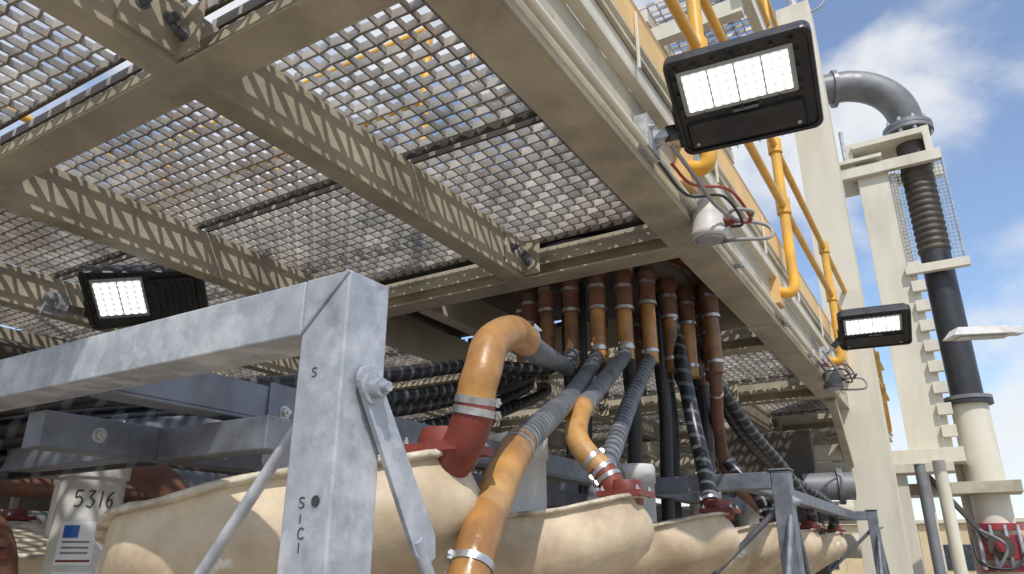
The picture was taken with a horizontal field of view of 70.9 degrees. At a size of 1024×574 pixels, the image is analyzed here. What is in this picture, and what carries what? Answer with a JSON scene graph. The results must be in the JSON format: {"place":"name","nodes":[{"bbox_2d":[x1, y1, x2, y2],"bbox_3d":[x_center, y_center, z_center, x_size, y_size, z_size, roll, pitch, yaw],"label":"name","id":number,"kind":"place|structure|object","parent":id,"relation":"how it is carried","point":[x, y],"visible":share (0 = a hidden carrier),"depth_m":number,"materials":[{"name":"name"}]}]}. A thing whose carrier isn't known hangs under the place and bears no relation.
{"place":"outdoors","nodes":[
{"label":"outdoors","id":0,"kind":"place"},
{"bbox_2d":[2,479,60,573],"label":"tank","id":1,"kind":"object","parent":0,"point":[31,537],"visible":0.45,"depth_m":3.48,"materials":[{"name":"beige plastic"}]},
{"bbox_2d":[0,330,123,510],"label":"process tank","id":2,"kind":"object","parent":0,"point":[34,504],"visible":0.01,"depth_m":7.57,"materials":[{"name":"metal"}]},
{"bbox_2d":[0,0,1023,519],"label":"sky","id":3,"kind":"structure","parent":0,"point":[962,61],"materials":[{"name":"blue"}]},
{"bbox_2d":[825,518,1023,573],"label":"site building","id":4,"kind":"structure","parent":0,"point":[850,566],"depth_m":30.51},
{"label":"ground","id":5,"kind":"structure","parent":0,"visible":0},
{"bbox_2d":[41,468,131,573],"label":"white numbered pipe","id":6,"kind":"object","parent":5,"relation":"on","point":[85,502],"visible":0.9,"depth_m":2.31,"materials":[{"name":"plastic"}]},
{"bbox_2d":[0,269,773,573],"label":"galvanised support frame","id":7,"kind":"object","parent":5,"relation":"on","point":[328,429],"visible":0.89,"depth_m":1.18,"materials":[{"name":"metal"}]},
{"bbox_2d":[0,413,220,573],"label":"rubber lined pipe fitting","id":8,"kind":"object","parent":7,"relation":"attached to","point":[153,482],"visible":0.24,"depth_m":2.17,"materials":[{"name":"metal"}]},
{"bbox_2d":[0,381,529,449],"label":"slurry hose","id":9,"kind":"object","parent":7,"relation":"on","point":[397,411],"visible":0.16,"depth_m":3.15,"materials":[{"name":"rubber"}]},
{"bbox_2d":[0,384,551,481],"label":"slurry hose","id":10,"kind":"object","parent":7,"relation":"on","point":[514,406],"visible":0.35,"depth_m":2.18,"materials":[{"name":"rubber"}]},
{"bbox_2d":[0,359,554,417],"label":"slurry hose","id":11,"kind":"object","parent":7,"relation":"attached to","point":[395,374],"visible":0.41,"depth_m":2.94,"materials":[{"name":"rubber"}]},
{"bbox_2d":[0,379,534,467],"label":"slurry hose","id":12,"kind":"object","parent":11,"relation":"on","point":[505,398],"visible":0.2,"depth_m":4.05,"materials":[{"name":"rubber"}]},
{"bbox_2d":[39,469,854,519],"bbox_3d":[0.420,1.376,4.708,2.480,0.090,7.180,-12,-23,29],"label":"galvanised support frame","id":13,"kind":"object","parent":7,"relation":"on","point":[192,478],"visible":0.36,"depth_m":4.28,"materials":[{"name":"metal"}]},
{"bbox_2d":[472,430,831,573],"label":"underflow launder","id":14,"kind":"object","parent":13,"relation":"on","point":[794,450],"visible":0.12,"depth_m":7.39,"materials":[{"name":"metal"}]},
{"bbox_2d":[445,432,655,573],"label":"hydrocyclone","id":15,"kind":"object","parent":7,"relation":"on","point":[612,531],"visible":0.65,"depth_m":2.38,"materials":[{"name":"beige"}]},
{"bbox_2d":[617,463,741,573],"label":"hydrocyclone","id":16,"kind":"object","parent":7,"relation":"attached to","point":[707,541],"visible":0.66,"depth_m":3.33,"materials":[{"name":"beige plastic"}]},
{"bbox_2d":[690,492,780,573],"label":"hydrocyclone","id":17,"kind":"object","parent":7,"relation":"on","point":[759,553],"visible":0.15,"depth_m":4.29,"materials":[{"name":"beige plastic"}]},
{"bbox_2d":[735,496,823,573],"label":"hydrocyclone","id":18,"kind":"object","parent":7,"relation":"on","point":[811,537],"visible":0.33,"depth_m":5.33,"materials":[{"name":"beige plastic"}]},
{"bbox_2d":[772,504,847,573],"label":"hydrocyclone","id":19,"kind":"object","parent":7,"relation":"on","point":[835,545],"visible":0.35,"depth_m":6.24,"materials":[{"name":"beige plastic"}]},
{"bbox_2d":[0,339,861,557],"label":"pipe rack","id":20,"kind":"object","parent":5,"relation":"on","point":[833,481],"visible":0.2,"depth_m":6.24,"materials":[{"name":"grey metal"}]},
{"bbox_2d":[0,0,913,573],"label":"elevated steel platform","id":21,"kind":"structure","parent":5,"relation":"on","point":[550,62],"depth_m":3.62,"materials":[{"name":"beige paint"}]},
{"bbox_2d":[39,265,208,329],"bbox_3d":[-2.472,0.106,4.377,1.389,0.396,0.678,-12,-23,29],"label":"led floodlight","id":22,"kind":"object","parent":21,"relation":"attached to","point":[117,296],"visible":0.96,"depth_m":4.16,"materials":[{"name":"black"}]},
{"bbox_2d":[0,0,843,472],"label":"deck flooring","id":23,"kind":"object","parent":21,"relation":"on","point":[562,194],"visible":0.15,"depth_m":3.56,"materials":[{"name":"metal"}]},
{"bbox_2d":[7,27,432,274],"bbox_3d":[-3.069,-1.220,3.499,3.859,1.130,3.730,-12,-23,29],"label":"yellow handrail","id":24,"kind":"object","parent":23,"relation":"on","point":[27,118],"visible":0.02,"depth_m":4.49,"materials":[{"name":"yellow metal"}]},
{"bbox_2d":[513,235,723,398],"bbox_3d":[0.686,0.228,4.636,1.380,0.770,1.210,-12,-23,29],"label":"slurry distributor","id":25,"kind":"object","parent":21,"relation":"attached to","point":[684,289],"visible":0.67,"depth_m":4.32,"materials":[{"name":"metal"}]},
{"bbox_2d":[0,374,536,439],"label":"slurry hose","id":26,"kind":"object","parent":25,"relation":"attached to","point":[13,427],"visible":0.3,"depth_m":2.18,"materials":[{"name":"rubber"}]},
{"bbox_2d":[438,315,578,477],"bbox_3d":[0.144,0.390,2.803,0.242,0.996,2.565,-4,-21,12],"label":"slurry hose","id":27,"kind":"object","parent":25,"relation":"attached to","point":[493,343],"visible":0.93,"depth_m":1.54,"materials":[{"name":"orange rubber"}]},
{"bbox_2d":[94,426,493,573],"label":"hydrocyclone","id":28,"kind":"object","parent":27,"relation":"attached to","point":[177,532],"visible":0.57,"depth_m":1.45,"materials":[{"name":"beige plastic"}]},
{"bbox_2d":[443,343,605,573],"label":"slurry hose","id":29,"kind":"object","parent":25,"relation":"attached to","point":[476,546],"visible":0.92,"depth_m":1.65,"materials":[{"name":"rubber"}]},
{"bbox_2d":[561,293,575,482],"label":"slurry hose","id":30,"kind":"object","parent":25,"relation":"hanging from","point":[568,379],"visible":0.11,"depth_m":4.40,"materials":[{"name":"black rubber"}]},
{"bbox_2d":[575,282,591,493],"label":"slurry hose","id":31,"kind":"object","parent":25,"relation":"hanging from","point":[582,489],"visible":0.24,"depth_m":4.31,"materials":[{"name":"black rubber"}]},
{"bbox_2d":[565,341,633,490],"bbox_3d":[0.436,0.555,3.303,0.238,0.985,1.398,-4,-21,11],"label":"slurry hose","id":32,"kind":"object","parent":25,"relation":"attached to","point":[596,464],"visible":0.84,"depth_m":2.70,"materials":[{"name":"rubber"}]},
{"bbox_2d":[586,347,655,500],"bbox_3d":[0.559,0.646,3.466,0.118,1.032,1.220,-9,-22,22],"label":"slurry hose","id":33,"kind":"object","parent":25,"relation":"attached to","point":[616,439],"visible":0.59,"depth_m":3.41,"materials":[{"name":"rubber"}]},
{"bbox_2d":[622,370,627,452],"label":"slurry hose","id":34,"kind":"object","parent":25,"relation":"hanging from","point":[624,383],"visible":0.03,"depth_m":4.62,"materials":[{"name":"black rubber"}]},
{"bbox_2d":[624,294,641,462],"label":"slurry hose","id":35,"kind":"object","parent":25,"relation":"hanging from","point":[635,444],"visible":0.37,"depth_m":4.17,"materials":[{"name":"black rubber"}]},
{"bbox_2d":[654,291,675,520],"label":"slurry hose","id":36,"kind":"object","parent":25,"relation":"hanging from","point":[665,428],"visible":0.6,"depth_m":4.34,"materials":[{"name":"black rubber"}]},
{"bbox_2d":[670,391,681,518],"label":"slurry hose","id":37,"kind":"object","parent":25,"relation":"hanging from","point":[676,463],"visible":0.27,"depth_m":4.71,"materials":[{"name":"black rubber"}]},
{"bbox_2d":[662,317,719,513],"bbox_3d":[0.983,0.662,3.934,0.144,1.233,0.605,0,-20,-1],"label":"slurry hose","id":38,"kind":"object","parent":25,"relation":"hanging from","point":[704,470],"visible":0.81,"depth_m":3.96,"materials":[{"name":"rubber"}]},
{"bbox_2d":[674,372,736,497],"bbox_3d":[1.640,1.421,6.083,0.688,1.070,3.122,-4,-21,10],"label":"slurry hose","id":39,"kind":"object","parent":25,"relation":"attached to","point":[733,495],"visible":0.01,"depth_m":4.94,"materials":[{"name":"black rubber"}]},
{"bbox_2d":[697,385,714,474],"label":"slurry hose","id":40,"kind":"object","parent":25,"relation":"hanging from","point":[704,404],"visible":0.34,"depth_m":4.55,"materials":[{"name":"black rubber"}]},
{"bbox_2d":[679,321,773,517],"bbox_3d":[1.283,0.876,4.612,0.732,1.269,0.355,15,-25,-34],"label":"slurry hose","id":41,"kind":"object","parent":25,"relation":"hanging from","point":[730,464],"visible":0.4,"depth_m":4.61,"materials":[{"name":"rubber"}]},
{"bbox_2d":[709,373,760,515],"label":"slurry hose","id":42,"kind":"object","parent":25,"relation":"attached to","point":[716,390],"visible":0.66,"depth_m":4.52,"materials":[{"name":"brown rubber"}]},
{"bbox_2d":[700,338,817,521],"bbox_3d":[1.729,1.082,5.024,0.175,1.180,1.698,-16,-26,36],"label":"slurry hose","id":43,"kind":"object","parent":25,"relation":"attached to","point":[761,443],"visible":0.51,"depth_m":5.00,"materials":[{"name":"rubber"}]},
{"bbox_2d":[723,405,838,532],"bbox_3d":[2.023,1.289,5.576,0.182,1.178,2.784,-15,-25,35],"label":"slurry hose","id":44,"kind":"object","parent":25,"relation":"attached to","point":[747,442],"visible":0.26,"depth_m":5.45,"materials":[{"name":"black rubber"}]},
{"bbox_2d":[470,0,778,72],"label":"yellow handrail","id":45,"kind":"object","parent":21,"relation":"on","point":[766,10],"visible":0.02,"depth_m":8.57,"materials":[{"name":"yellow metal"}]},
{"bbox_2d":[658,144,773,245],"bbox_3d":[0.864,-0.370,3.297,0.853,0.255,0.303,18,-27,-39],"label":"junction box","id":46,"kind":"object","parent":21,"relation":"attached to","point":[710,222],"visible":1,"depth_m":3.36,"materials":[{"name":"white plastic"}]},
{"bbox_2d":[635,20,823,162],"bbox_3d":[0.850,-0.756,2.884,0.703,0.341,0.405,-9,-22,23],"label":"led floodlight","id":47,"kind":"object","parent":21,"relation":"on","point":[756,86],"visible":1,"depth_m":2.82,"materials":[{"name":"black"}]},
{"bbox_2d":[663,0,891,433],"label":"yellow handrail","id":48,"kind":"object","parent":21,"relation":"on","point":[690,25],"visible":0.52,"depth_m":5.03,"materials":[{"name":"metal"}]},
{"bbox_2d":[817,350,867,390],"bbox_3d":[2.821,0.767,6.349,0.853,0.255,0.303,18,-27,-39],"label":"junction box","id":49,"kind":"object","parent":21,"relation":"attached to","point":[833,378],"visible":0.99,"depth_m":6.41,"materials":[{"name":"metal"}]},
{"bbox_2d":[819,303,911,366],"bbox_3d":[3.008,0.412,6.142,0.738,0.428,0.398,-9,-22,22],"label":"led floodlight","id":50,"kind":"object","parent":21,"relation":"attached to","point":[876,326],"visible":0.97,"depth_m":6.09,"materials":[{"name":"black"}]},
{"bbox_2d":[547,468,811,573],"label":"galvanised support frame","id":51,"kind":"object","parent":5,"relation":"on","point":[778,482],"visible":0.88,"depth_m":3.64,"materials":[{"name":"metal"}]},
{"bbox_2d":[823,509,889,573],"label":"galvanised support frame","id":52,"kind":"object","parent":5,"relation":"on","point":[874,532],"visible":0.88,"depth_m":6.89,"materials":[{"name":"metal"}]},
{"bbox_2d":[838,124,1023,573],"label":"pipe support tower","id":53,"kind":"structure","parent":5,"relation":"on","point":[866,166],"depth_m":10.39,"materials":[{"name":"beige metal"}]},
{"bbox_2d":[823,70,1023,564],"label":"riser pipe","id":54,"kind":"object","parent":53,"relation":"attached to","point":[894,103],"visible":0.84,"depth_m":10.44,"materials":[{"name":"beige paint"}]},
{"bbox_2d":[969,523,1023,573],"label":"red knife valve","id":55,"kind":"object","parent":53,"relation":"attached to","point":[1001,547],"visible":0.96,"depth_m":9.09,"materials":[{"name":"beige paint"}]},
{"bbox_2d":[913,460,967,573],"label":"drain pipe","id":56,"kind":"object","parent":5,"relation":"on","point":[957,555],"visible":1,"depth_m":8.25,"materials":[{"name":"beige paint"}]},
{"bbox_2d":[943,325,1023,340],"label":"street light","id":57,"kind":"object","parent":5,"relation":"on","point":[980,332],"visible":1,"depth_m":7.95,"materials":[{"name":"white metal"}]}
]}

